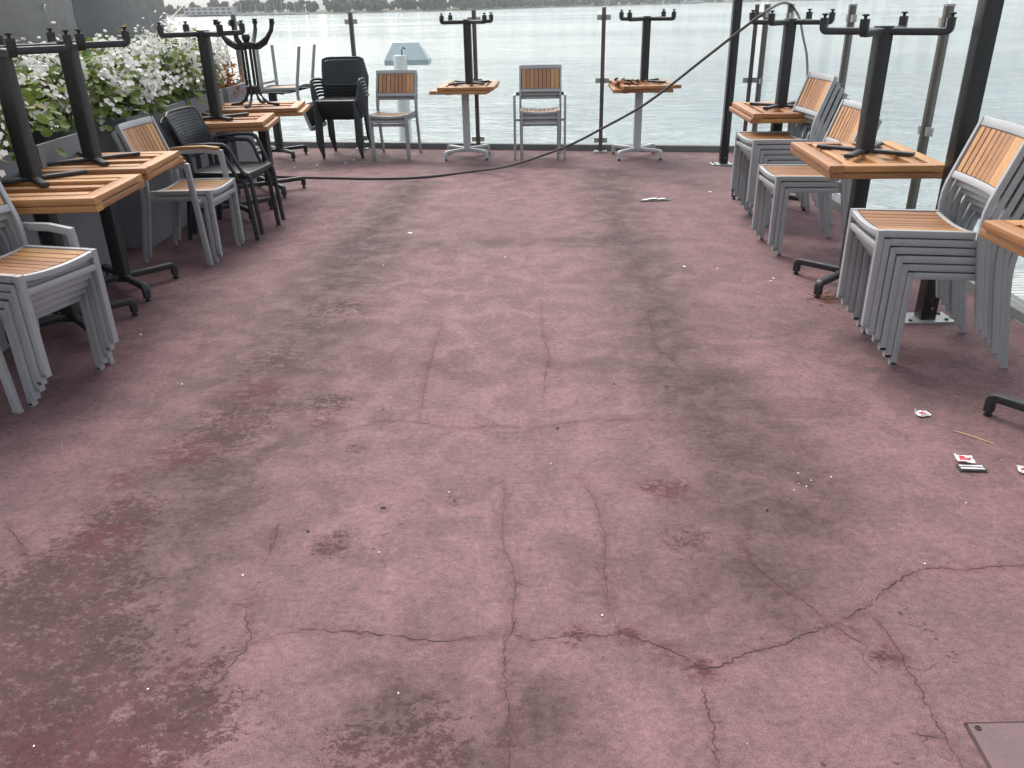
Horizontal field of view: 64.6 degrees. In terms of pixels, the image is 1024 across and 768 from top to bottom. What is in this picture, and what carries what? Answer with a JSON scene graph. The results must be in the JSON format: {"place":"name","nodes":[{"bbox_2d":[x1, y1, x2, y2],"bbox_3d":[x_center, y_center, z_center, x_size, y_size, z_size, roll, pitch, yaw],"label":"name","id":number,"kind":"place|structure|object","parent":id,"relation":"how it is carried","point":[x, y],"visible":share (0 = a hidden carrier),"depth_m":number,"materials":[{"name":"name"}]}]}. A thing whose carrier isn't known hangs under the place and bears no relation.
{"place":"outdoors","nodes":[
{"label":"outdoors","id":0,"kind":"place"},
{"bbox_2d":[163,0,715,9],"label":"sky","id":1,"kind":"structure","parent":0,"point":[203,3],"materials":[{"name":"white"}]},
{"bbox_2d":[166,0,816,16],"bbox_3d":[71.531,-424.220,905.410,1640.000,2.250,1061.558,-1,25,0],"label":"shore","id":2,"kind":"structure","parent":0,"point":[325,11],"depth_m":528.30,"materials":[{"name":"green plant"}]},
{"bbox_2d":[183,7,237,14],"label":"clubhouse","id":3,"kind":"structure","parent":2,"relation":"on","point":[210,10],"depth_m":434.36},
{"bbox_2d":[165,0,760,14],"bbox_3d":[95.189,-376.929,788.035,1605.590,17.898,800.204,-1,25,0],"label":"woods","id":4,"kind":"object","parent":2,"relation":"on","point":[346,5],"visible":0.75,"depth_m":475.49,"materials":[{"name":"green plant"}]},
{"bbox_2d":[598,0,609,4],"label":"boathouse","id":5,"kind":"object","parent":2,"relation":"on","point":[607,2],"visible":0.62,"depth_m":696.08,"materials":[{"name":"white"}]},
{"bbox_2d":[0,147,1023,767],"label":"deck floor","id":6,"kind":"structure","parent":0,"point":[342,359],"depth_m":2.82,"materials":[{"name":"pink concrete"}]},
{"bbox_2d":[0,152,54,351],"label":"planter","id":7,"kind":"object","parent":6,"relation":"on","point":[10,169],"visible":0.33,"depth_m":4.23,"materials":[{"name":"grey plastic"}]},
{"bbox_2d":[0,105,15,176],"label":"flowering shrub","id":8,"kind":"object","parent":7,"relation":"in","point":[4,137],"visible":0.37,"depth_m":4.14,"materials":[{"name":"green plant"}]},
{"bbox_2d":[2,131,111,276],"bbox_3d":[-2.821,-1.027,4.916,0.420,0.897,0.580,-1,25,0],"label":"planter","id":9,"kind":"object","parent":6,"relation":"on","point":[88,227],"visible":0.18,"depth_m":4.89,"materials":[{"name":"grey plastic"}]},
{"bbox_2d":[0,34,95,156],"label":"flowering shrub","id":10,"kind":"object","parent":9,"relation":"in","point":[43,110],"visible":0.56,"depth_m":4.78,"materials":[{"name":"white plant"}]},
{"bbox_2d":[0,222,114,413],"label":"silver armchair","id":11,"kind":"object","parent":6,"relation":"on","point":[69,232],"visible":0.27,"depth_m":3.58,"materials":[{"name":"grey metal"}]},
{"bbox_2d":[0,228,107,399],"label":"silver chair","id":12,"kind":"object","parent":11,"relation":"on","point":[6,306],"visible":0.34,"depth_m":3.53,"materials":[{"name":"grey metal"}]},
{"bbox_2d":[0,220,111,391],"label":"silver chair","id":13,"kind":"object","parent":12,"relation":"on","point":[42,300],"visible":0.26,"depth_m":3.54,"materials":[{"name":"grey metal"}]},
{"bbox_2d":[0,204,114,385],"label":"silver chair","id":14,"kind":"object","parent":13,"relation":"on","point":[12,290],"visible":0.32,"depth_m":3.47,"materials":[{"name":"grey metal"}]},
{"bbox_2d":[0,182,118,377],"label":"silver chair","id":15,"kind":"object","parent":14,"relation":"on","point":[22,264],"visible":0.99,"depth_m":3.54,"materials":[{"name":"grey metal"}]},
{"bbox_2d":[5,180,144,343],"bbox_3d":[-2.453,-0.616,4.217,0.990,0.740,0.615,-2,25,-2],"label":"bistro table","id":16,"kind":"object","parent":6,"relation":"on","point":[72,312],"visible":0.36,"depth_m":4.15,"materials":[{"name":"brown wood"}]},
{"bbox_2d":[0,30,142,206],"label":"bistro table","id":17,"kind":"object","parent":16,"relation":"on","point":[32,185],"visible":0.96,"depth_m":4.02,"materials":[{"name":"brown wood"}]},
{"bbox_2d":[0,0,167,62],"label":"panel wall","id":18,"kind":"structure","parent":6,"relation":"on","point":[29,20],"depth_m":5.97,"materials":[{"name":"grey metal"}]},
{"bbox_2d":[71,101,203,247],"bbox_3d":[-2.833,-1.635,6.210,0.420,0.897,1.120,-1,25,0],"label":"planter","id":19,"kind":"object","parent":6,"relation":"on","point":[129,211],"visible":0.26,"depth_m":5.88,"materials":[{"name":"grey concrete"}]},
{"bbox_2d":[15,21,180,130],"bbox_3d":[-2.884,-2.180,5.731,0.912,0.720,1.779,-1,25,0],"label":"flowering shrub","id":20,"kind":"object","parent":19,"relation":"on","point":[123,83],"visible":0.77,"depth_m":5.56,"materials":[{"name":"white plant"}]},
{"bbox_2d":[99,156,183,301],"bbox_3d":[-2.439,-0.942,4.910,0.815,0.740,0.624,-2,25,-2],"label":"bistro table","id":21,"kind":"object","parent":6,"relation":"on","point":[119,269],"visible":0.39,"depth_m":4.88,"materials":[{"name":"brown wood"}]},
{"bbox_2d":[0,27,179,175],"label":"bistro table","id":22,"kind":"object","parent":21,"relation":"on","point":[91,159],"visible":0.83,"depth_m":4.57,"materials":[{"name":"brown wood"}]},
{"bbox_2d":[110,123,243,265],"bbox_3d":[-2.277,-1.317,5.549,0.557,0.870,0.588,1,25,4],"label":"silver armchair","id":23,"kind":"object","parent":6,"relation":"on","point":[195,198],"visible":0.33,"depth_m":5.44,"materials":[{"name":"grey metal"}]},
{"bbox_2d":[115,116,244,256],"bbox_3d":[-2.244,-1.353,5.535,0.557,0.870,0.468,1,25,4],"label":"silver chair","id":24,"kind":"object","parent":23,"relation":"on","point":[143,136],"visible":0.76,"depth_m":5.48,"materials":[{"name":"grey metal"}]},
{"bbox_2d":[151,90,223,169],"bbox_3d":[-2.843,-2.100,7.201,0.420,0.897,0.830,-1,25,0],"label":"planter","id":25,"kind":"object","parent":6,"relation":"on","point":[202,160],"visible":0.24,"depth_m":6.88,"materials":[{"name":"grey concrete"}]},
{"bbox_2d":[116,10,230,105],"bbox_3d":[-2.898,-2.705,6.773,0.874,0.770,1.100,-1,25,0],"label":"flowering shrub","id":26,"kind":"object","parent":25,"relation":"in","point":[184,59],"visible":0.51,"depth_m":6.62,"materials":[{"name":"white plant"}]},
{"bbox_2d":[159,115,280,240],"bbox_3d":[-2.182,-1.568,6.075,0.636,0.874,0.563,1,25,5],"label":"plastic armchair","id":27,"kind":"object","parent":6,"relation":"on","point":[168,131],"visible":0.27,"depth_m":5.99,"materials":[{"name":"black plastic"}]},
{"bbox_2d":[164,106,285,234],"bbox_3d":[-2.138,-1.605,6.053,0.636,0.874,0.563,1,25,5],"label":"plastic armchair","id":28,"kind":"object","parent":27,"relation":"on","point":[186,130],"visible":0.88,"depth_m":5.99,"materials":[{"name":"black plastic"}]},
{"bbox_2d":[190,82,257,183],"bbox_3d":[-2.850,-2.467,7.984,0.420,0.897,0.600,-1,25,0],"label":"planter","id":29,"kind":"object","parent":6,"relation":"on","point":[242,151],"visible":0.26,"depth_m":7.86,"materials":[{"name":"grey plastic"}]},
{"bbox_2d":[198,38,260,97],"bbox_3d":[-2.773,-3.040,7.733,0.703,0.590,0.858,-1,25,0],"label":"flowering bush","id":30,"kind":"object","parent":29,"relation":"on","point":[228,79],"visible":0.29,"depth_m":7.71,"materials":[{"name":"brown plant"}]},
{"bbox_2d":[200,117,279,221],"bbox_3d":[-2.316,-1.750,6.625,0.815,0.740,0.615,-4,25,-5],"label":"bistro table","id":31,"kind":"object","parent":6,"relation":"on","point":[271,123],"visible":0.21,"depth_m":6.52,"materials":[{"name":"brown wood"}]},
{"bbox_2d":[156,20,274,127],"bbox_3d":[-2.349,-2.413,6.291,0.800,0.740,0.600,-4,25,-5],"label":"bistro table","id":32,"kind":"object","parent":31,"relation":"on","point":[215,117],"visible":0.79,"depth_m":6.26,"materials":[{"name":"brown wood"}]},
{"bbox_2d":[238,104,309,197],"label":"bistro table","id":33,"kind":"object","parent":6,"relation":"on","point":[264,137],"visible":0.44,"depth_m":7.42,"materials":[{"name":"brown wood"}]},
{"bbox_2d":[205,19,304,113],"bbox_3d":[-2.307,-2.805,7.124,0.800,0.740,0.600,-4,25,-5],"label":"bistro table","id":34,"kind":"object","parent":33,"relation":"on","point":[264,105],"visible":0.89,"depth_m":7.09,"materials":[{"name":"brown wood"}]},
{"bbox_2d":[249,87,309,160],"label":"thin top table","id":35,"kind":"object","parent":6,"relation":"on","point":[278,136],"visible":0.57,"depth_m":9.21,"materials":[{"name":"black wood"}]},
{"bbox_2d":[255,44,326,130],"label":"silver chair","id":36,"kind":"object","parent":35,"relation":"on","point":[308,115],"visible":0.7,"depth_m":8.96,"materials":[{"name":"grey metal"}]},
{"bbox_2d":[317,75,369,158],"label":"plastic armchair","id":37,"kind":"object","parent":6,"relation":"on","point":[341,118],"visible":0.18,"depth_m":9.10,"materials":[{"name":"black plastic"}]},
{"bbox_2d":[316,72,370,155],"bbox_3d":[-1.912,-3.111,9.265,0.563,0.874,0.636,1,25,4],"label":"plastic armchair","id":38,"kind":"object","parent":37,"relation":"on","point":[339,115],"visible":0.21,"depth_m":9.06,"materials":[{"name":"black plastic"}]},
{"bbox_2d":[315,68,370,152],"bbox_3d":[-1.915,-3.130,9.218,0.563,0.874,0.636,1,25,4],"label":"plastic armchair","id":39,"kind":"object","parent":38,"relation":"on","point":[343,111],"visible":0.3,"depth_m":9.07,"materials":[{"name":"black plastic"}]},
{"bbox_2d":[313,65,370,149],"bbox_3d":[-1.918,-3.149,9.171,0.563,0.874,0.636,1,25,4],"label":"plastic armchair","id":40,"kind":"object","parent":39,"relation":"on","point":[337,108],"visible":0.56,"depth_m":9.01,"materials":[{"name":"black plastic"}]},
{"bbox_2d":[312,60,369,146],"bbox_3d":[-1.921,-3.167,9.123,0.563,0.874,0.636,1,25,4],"label":"plastic armchair","id":41,"kind":"object","parent":40,"relation":"on","point":[335,105],"visible":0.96,"depth_m":9.17,"materials":[{"name":"black plastic"}]},
{"bbox_2d":[310,56,369,143],"bbox_3d":[-1.923,-3.186,9.076,0.563,0.874,0.636,1,25,4],"label":"plastic armchair","id":42,"kind":"object","parent":41,"relation":"on","point":[354,72],"visible":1,"depth_m":9.16,"materials":[{"name":"black plastic"}]},
{"bbox_2d":[372,74,421,159],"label":"silver chair","id":43,"kind":"object","parent":6,"relation":"on","point":[399,119],"visible":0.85,"depth_m":9.05,"materials":[{"name":"grey metal"}]},
{"bbox_2d":[368,70,420,156],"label":"silver chair","id":44,"kind":"object","parent":43,"relation":"on","point":[396,83],"visible":0.99,"depth_m":9.15,"materials":[{"name":"grey metal"}]},
{"bbox_2d":[429,86,497,160],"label":"bistro table","id":45,"kind":"object","parent":6,"relation":"on","point":[467,147],"visible":0.65,"depth_m":8.95,"materials":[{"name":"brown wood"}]},
{"bbox_2d":[437,12,499,90],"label":"bistro table","id":46,"kind":"object","parent":45,"relation":"on","point":[468,84],"visible":1,"depth_m":8.65,"materials":[{"name":"brown wood"}]},
{"bbox_2d":[255,140,733,151],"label":"kerb","id":47,"kind":"structure","parent":6,"relation":"on","point":[553,146],"depth_m":9.55,"materials":[{"name":"grey concrete"}]},
{"bbox_2d":[227,4,762,152],"bbox_3d":[-0.336,-3.535,9.190,6.044,1.720,0.110,3,26,10],"label":"glass fence","id":48,"kind":"object","parent":6,"relation":"on","point":[749,80],"visible":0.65,"depth_m":9.09,"materials":[{"name":"grey metal"}]},
{"bbox_2d":[260,1,808,179],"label":"cable","id":49,"kind":"object","parent":6,"relation":"on","point":[632,111],"visible":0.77,"depth_m":7.64,"materials":[{"name":"black rubber"}]},
{"bbox_2d":[513,88,565,159],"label":"silver armchair","id":50,"kind":"object","parent":6,"relation":"on","point":[515,94],"visible":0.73,"depth_m":8.78,"materials":[{"name":"grey metal"}]},
{"bbox_2d":[520,69,560,156],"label":"silver chair","id":51,"kind":"object","parent":50,"relation":"on","point":[537,94],"visible":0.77,"depth_m":8.73,"materials":[{"name":"grey metal"}]},
{"bbox_2d":[519,64,561,153],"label":"silver chair","id":52,"kind":"object","parent":51,"relation":"on","point":[535,78],"visible":1,"depth_m":8.94,"materials":[{"name":"wood"}]},
{"bbox_2d":[608,83,673,160],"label":"bistro table","id":53,"kind":"object","parent":6,"relation":"on","point":[637,145],"visible":0.72,"depth_m":8.78,"materials":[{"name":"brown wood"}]},
{"bbox_2d":[611,77,637,88],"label":"dry leaves","id":54,"kind":"object","parent":53,"relation":"on","point":[621,83],"visible":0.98,"depth_m":8.44,"materials":[{"name":"brown plant"}]},
{"bbox_2d":[634,79,650,85],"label":"dry leaves","id":55,"kind":"object","parent":53,"relation":"on","point":[645,82],"visible":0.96,"depth_m":8.45,"materials":[{"name":"brown plant"}]},
{"bbox_2d":[609,9,681,89],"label":"bistro table","id":56,"kind":"object","parent":53,"relation":"on","point":[656,83],"visible":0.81,"depth_m":8.42,"materials":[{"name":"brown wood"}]},
{"bbox_2d":[640,198,669,200],"bbox_3d":[1.234,-1.597,6.991,0.270,0.015,0.092,-4,25,-5],"label":"napkin","id":57,"kind":"object","parent":6,"relation":"on","point":[656,199],"visible":1,"depth_m":6.99,"materials":[{"name":"white paper"}]},
{"bbox_2d":[709,0,742,165],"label":"awning post","id":58,"kind":"object","parent":6,"relation":"on","point":[736,14],"visible":0.82,"depth_m":8.11,"materials":[{"name":"black metal"}]},
{"bbox_2d":[729,107,808,210],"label":"bistro table","id":59,"kind":"object","parent":6,"relation":"on","point":[776,124],"visible":0.19,"depth_m":6.21,"materials":[{"name":"brown wood"}]},
{"bbox_2d":[732,9,835,118],"bbox_3d":[2.130,-2.507,6.300,0.600,0.740,0.800,0,25,3],"label":"bistro table","id":60,"kind":"object","parent":59,"relation":"on","point":[780,107],"visible":0.81,"depth_m":6.26,"materials":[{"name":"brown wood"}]},
{"bbox_2d":[747,132,832,226],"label":"silver chair","id":61,"kind":"object","parent":6,"relation":"on","point":[749,210],"visible":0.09,"depth_m":6.10,"materials":[{"name":"grey metal"}]},
{"bbox_2d":[743,98,849,209],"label":"silver chair","id":62,"kind":"object","parent":61,"relation":"on","point":[791,162],"visible":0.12,"depth_m":6.25,"materials":[{"name":"grey metal"}]},
{"bbox_2d":[740,93,847,204],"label":"silver chair","id":63,"kind":"object","parent":62,"relation":"on","point":[783,157],"visible":0.22,"depth_m":5.92,"materials":[{"name":"grey metal"}]},
{"bbox_2d":[737,87,844,207],"bbox_3d":[2.071,-1.781,6.085,0.557,0.870,0.468,-2,25,-2],"label":"silver chair","id":64,"kind":"object","parent":63,"relation":"on","point":[831,111],"visible":0.27,"depth_m":5.89,"materials":[{"name":"grey metal"}]},
{"bbox_2d":[733,79,840,206],"bbox_3d":[2.038,-1.814,6.066,0.558,0.870,0.468,-2,25,-3],"label":"silver chair","id":65,"kind":"object","parent":64,"relation":"on","point":[811,117],"visible":0.28,"depth_m":5.92,"materials":[{"name":"grey metal"}]},
{"bbox_2d":[730,72,837,201],"bbox_3d":[2.009,-1.847,6.047,0.558,0.870,0.468,-2,25,-2],"label":"silver chair","id":66,"kind":"object","parent":65,"relation":"on","point":[815,93],"visible":0.87,"depth_m":5.98,"materials":[{"name":"grey metal"}]},
{"bbox_2d":[759,119,881,255],"bbox_3d":[2.042,-1.346,5.427,0.558,0.870,0.468,-1,25,0],"label":"silver chair","id":67,"kind":"object","parent":6,"relation":"on","point":[826,190],"visible":0.18,"depth_m":5.33,"materials":[{"name":"grey metal"}]},
{"bbox_2d":[755,106,860,250],"bbox_3d":[2.010,-1.379,5.410,0.558,0.870,0.468,-1,25,0],"label":"silver chair","id":68,"kind":"object","parent":67,"relation":"on","point":[783,184],"visible":0.28,"depth_m":5.31,"materials":[{"name":"grey metal"}]},
{"bbox_2d":[751,99,861,244],"bbox_3d":[1.978,-1.414,5.396,0.557,0.870,0.468,-1,25,0],"label":"silver chair","id":69,"kind":"object","parent":68,"relation":"on","point":[844,125],"visible":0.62,"depth_m":5.35,"materials":[{"name":"grey metal"}]},
{"bbox_2d":[807,290,839,305],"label":"pine needles","id":70,"kind":"object","parent":6,"relation":"on","point":[823,298],"visible":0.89,"depth_m":4.63,"materials":[{"name":"brown plant"}]},
{"bbox_2d":[790,148,942,297],"bbox_3d":[1.982,-0.926,4.688,0.615,0.740,0.815,1,25,4],"label":"bistro table","id":71,"kind":"object","parent":6,"relation":"on","point":[860,186],"visible":0.32,"depth_m":4.58,"materials":[{"name":"brown wood"}]},
{"bbox_2d":[790,12,956,172],"bbox_3d":[1.949,-1.589,4.354,0.600,0.740,0.800,1,25,4],"label":"bistro table","id":72,"kind":"object","parent":71,"relation":"on","point":[866,151],"visible":1,"depth_m":4.33,"materials":[{"name":"brown wood"}]},
{"bbox_2d":[752,4,1023,327],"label":"glass fence","id":73,"kind":"object","parent":6,"relation":"on","point":[925,130],"visible":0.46,"depth_m":5.29,"materials":[{"name":"grey metal"}]},
{"bbox_2d":[809,193,1023,323],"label":"kerb","id":74,"kind":"structure","parent":6,"relation":"on","point":[1016,308],"depth_m":4.37,"materials":[{"name":"grey concrete"}]},
{"bbox_2d":[915,409,930,416],"bbox_3d":[1.683,0.113,3.317,0.054,0.026,0.042,-5,25,-9],"label":"sachet","id":75,"kind":"object","parent":6,"relation":"on","point":[922,413],"visible":1,"depth_m":3.32,"materials":[{"name":"white paper"}]},
{"bbox_2d":[861,211,1018,368],"bbox_3d":[2.048,-0.566,3.765,0.558,0.870,0.468,1,25,4],"label":"silver chair","id":76,"kind":"object","parent":6,"relation":"on","point":[964,277],"visible":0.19,"depth_m":3.64,"materials":[{"name":"grey metal"}]},
{"bbox_2d":[856,203,1023,360],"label":"silver chair","id":77,"kind":"object","parent":76,"relation":"on","point":[968,213],"visible":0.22,"depth_m":3.64,"materials":[{"name":"grey metal"}]},
{"bbox_2d":[851,193,1023,353],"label":"silver chair","id":78,"kind":"object","parent":77,"relation":"on","point":[1016,214],"visible":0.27,"depth_m":3.63,"materials":[{"name":"grey metal"}]},
{"bbox_2d":[846,175,1023,344],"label":"silver chair","id":79,"kind":"object","parent":78,"relation":"on","point":[1012,202],"visible":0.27,"depth_m":3.61,"materials":[{"name":"grey metal"}]},
{"bbox_2d":[841,127,1023,337],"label":"silver chair","id":80,"kind":"object","parent":79,"relation":"on","point":[1011,186],"visible":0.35,"depth_m":3.58,"materials":[{"name":"grey metal"}]},
{"bbox_2d":[836,116,1023,329],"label":"silver chair","id":81,"kind":"object","parent":80,"relation":"on","point":[993,157],"visible":1,"depth_m":3.62,"materials":[{"name":"grey metal"}]},
{"bbox_2d":[904,0,1004,324],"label":"awning post","id":82,"kind":"object","parent":6,"relation":"on","point":[987,18],"visible":0.73,"depth_m":3.82,"materials":[{"name":"black metal"}]},
{"bbox_2d":[954,453,975,462],"bbox_3d":[1.662,0.272,2.971,0.063,0.012,0.055,4,26,11],"label":"sachet","id":83,"kind":"object","parent":6,"relation":"on","point":[966,458],"visible":1,"depth_m":2.97,"materials":[{"name":"white paper"}]},
{"bbox_2d":[954,430,993,443],"bbox_3d":[1.794,0.206,3.146,0.004,0.006,0.149,-22,32,-38],"label":"skewer","id":84,"kind":"object","parent":6,"relation":"on","point":[973,436],"visible":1,"depth_m":3.14,"materials":[{"name":"brown wood"}]},
{"bbox_2d":[963,721,1023,767],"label":"floor hatch","id":85,"kind":"object","parent":6,"relation":"on","point":[999,744],"visible":1,"depth_m":1.86,"materials":[{"name":"metal"}]},
{"bbox_2d":[979,228,1023,416],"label":"bistro table","id":86,"kind":"object","parent":6,"relation":"on","point":[992,400],"visible":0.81,"depth_m":3.20,"materials":[{"name":"brown wood"}]},
{"bbox_2d":[982,220,1023,247],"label":"bistro table","id":87,"kind":"object","parent":86,"relation":"on","point":[1012,231],"visible":1,"depth_m":3.01,"materials":[{"name":"brown wood"}]},
{"bbox_2d":[1017,465,1023,472],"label":"sachet","id":88,"kind":"object","parent":6,"relation":"on","point":[1020,468],"visible":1,"depth_m":2.92,"materials":[{"name":"white paper"}]},
{"bbox_2d":[29,0,1023,270],"bbox_3d":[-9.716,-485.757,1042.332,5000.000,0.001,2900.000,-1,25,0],"label":"water","id":89,"kind":"structure","parent":0,"point":[689,36],"depth_m":44.99,"materials":[{"name":"grey liquid"}]},
{"bbox_2d":[235,5,247,15],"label":"sailing boat","id":90,"kind":"object","parent":89,"relation":"on","point":[240,14],"visible":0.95,"depth_m":430.79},
{"bbox_2d":[297,7,310,14],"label":"sailing boat","id":91,"kind":"object","parent":89,"relation":"on","point":[301,13],"visible":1,"depth_m":430.55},
{"bbox_2d":[384,42,430,141],"bbox_3d":[-1.308,-2.913,10.941,0.560,3.140,0.475,-1,25,0],"label":"pedestal sink","id":92,"kind":"object","parent":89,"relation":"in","point":[401,55],"visible":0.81,"depth_m":10.26,"materials":[{"name":"white paint"}]},
{"bbox_2d":[681,0,701,3],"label":"motor boat","id":93,"kind":"object","parent":89,"relation":"on","point":[690,1],"visible":0.98,"depth_m":795.70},
{"bbox_2d":[1011,271,1023,299],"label":"jetty","id":94,"kind":"object","parent":89,"relation":"in","point":[1017,290],"visible":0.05,"depth_m":6.66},
{"bbox_2d":[955,464,987,470],"bbox_3d":[1.667,0.303,2.936,0.101,0.006,0.045,1,25,5],"label":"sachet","id":95,"kind":"object","parent":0,"point":[972,467],"visible":1,"depth_m":2.93,"materials":[{"name":"white paper"}]}
]}

